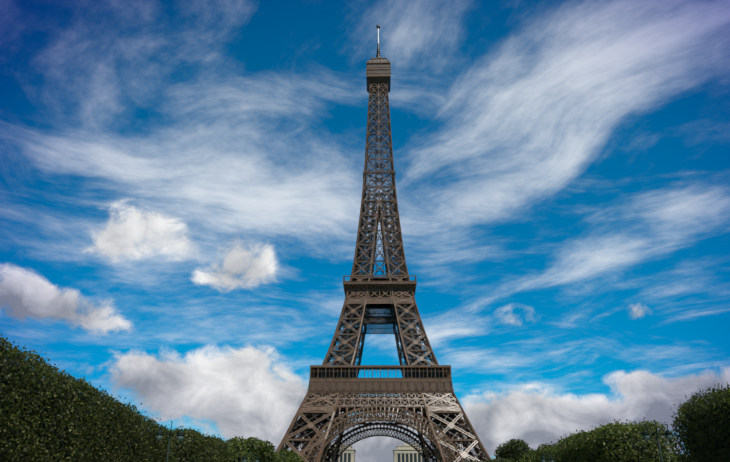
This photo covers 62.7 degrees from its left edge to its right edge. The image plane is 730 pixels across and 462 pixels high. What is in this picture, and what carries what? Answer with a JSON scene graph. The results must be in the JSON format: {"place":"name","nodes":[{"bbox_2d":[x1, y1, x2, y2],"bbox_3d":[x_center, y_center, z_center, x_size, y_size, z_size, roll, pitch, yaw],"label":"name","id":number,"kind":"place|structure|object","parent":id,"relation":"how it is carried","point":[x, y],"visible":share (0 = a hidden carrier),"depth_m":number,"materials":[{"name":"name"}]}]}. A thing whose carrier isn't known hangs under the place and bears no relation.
{"place":"outdoors","nodes":[
{"label":"outdoors","id":0,"kind":"place"},
{"bbox_2d":[0,358,729,461],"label":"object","id":1,"kind":"object","parent":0,"point":[238,459],"visible":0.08,"depth_m":60.53,"materials":[{"name":"green plant"}]},
{"bbox_2d":[0,0,729,461],"label":"sky","id":2,"kind":"structure","parent":0,"point":[181,181],"materials":[{"name":"blue"}]},
{"bbox_2d":[278,84,486,461],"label":"tower lattice","id":3,"kind":"object","parent":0,"point":[449,433],"visible":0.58,"depth_m":353.83,"materials":[{"name":"brown metal"}]},
{"bbox_2d":[366,25,390,93],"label":"tower top","id":4,"kind":"structure","parent":3,"relation":"on","point":[376,80],"depth_m":424.09,"materials":[{"name":"brown metal"}]},
{"bbox_2d":[312,278,448,402],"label":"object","id":5,"kind":"object","parent":3,"relation":"attached to","point":[353,374],"visible":0.15,"depth_m":314.70,"materials":[{"name":"brown metal"}]},
{"bbox_2d":[309,382,452,409],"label":"tower frieze","id":6,"kind":"object","parent":3,"relation":"attached to","point":[382,387],"visible":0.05,"depth_m":306.67,"materials":[{"name":"brown metal"}]},
{"bbox_3d":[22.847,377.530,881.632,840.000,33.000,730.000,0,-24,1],"label":"trocadero hill","id":7,"kind":"structure","parent":0,"visible":0},
{"bbox_2d":[326,435,500,461],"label":"building","id":8,"kind":"structure","parent":7,"relation":"on","point":[405,449],"depth_m":868.12,"materials":[{"name":"stone"}]},
{"bbox_2d":[337,453,424,461],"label":"palais de chaillot windows","id":9,"kind":"structure","parent":8,"relation":"attached to","point":[403,460],"depth_m":864.98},
{"label":"lawns","id":10,"kind":"structure","parent":0,"visible":0},
{"bbox_2d":[156,421,184,461],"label":"street lamp","id":11,"kind":"object","parent":10,"relation":"on","point":[160,433],"visible":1,"depth_m":58.46,"materials":[{"name":"grey metal"}]},
{"bbox_2d":[242,451,258,461],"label":"street lamp","id":12,"kind":"object","parent":10,"relation":"on","point":[244,458],"visible":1,"depth_m":95.13,"materials":[{"name":"grey metal"}]},
{"label":"ground","id":13,"kind":"structure","parent":0,"visible":0},
{"bbox_2d":[275,83,491,461],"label":"tower","id":14,"kind":"structure","parent":13,"relation":"on","point":[305,407],"depth_m":313.47,"materials":[{"name":"brown metal"}]},
{"label":"gravel walks","id":15,"kind":"object","parent":13,"relation":"on","visible":0},
{"bbox_2d":[541,451,553,461],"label":"street lamp","id":16,"kind":"object","parent":15,"relation":"on","point":[551,459],"visible":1,"depth_m":92.22,"materials":[{"name":"grey metal"}]},
{"bbox_2d":[641,420,672,461],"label":"street lamp","id":17,"kind":"object","parent":15,"relation":"on","point":[645,434],"visible":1,"depth_m":55.55,"materials":[{"name":"grey metal"}]},
{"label":"trees","id":18,"kind":"object","parent":13,"relation":"on","visible":0},
{"bbox_2d":[0,334,232,461],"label":"trees left row leaves","id":19,"kind":"object","parent":18,"relation":"attached to","point":[17,357],"visible":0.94,"depth_m":56.79,"materials":[{"name":"green plant"}]},
{"bbox_2d":[222,419,692,461],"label":"tree leaves","id":20,"kind":"object","parent":18,"relation":"attached to","point":[582,438],"visible":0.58,"depth_m":90.92,"materials":[{"name":"green plant"}]},
{"bbox_2d":[463,382,729,461],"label":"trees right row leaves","id":21,"kind":"object","parent":18,"relation":"on","point":[685,411],"visible":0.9,"depth_m":62.50,"materials":[{"name":"green plant"}]}
]}

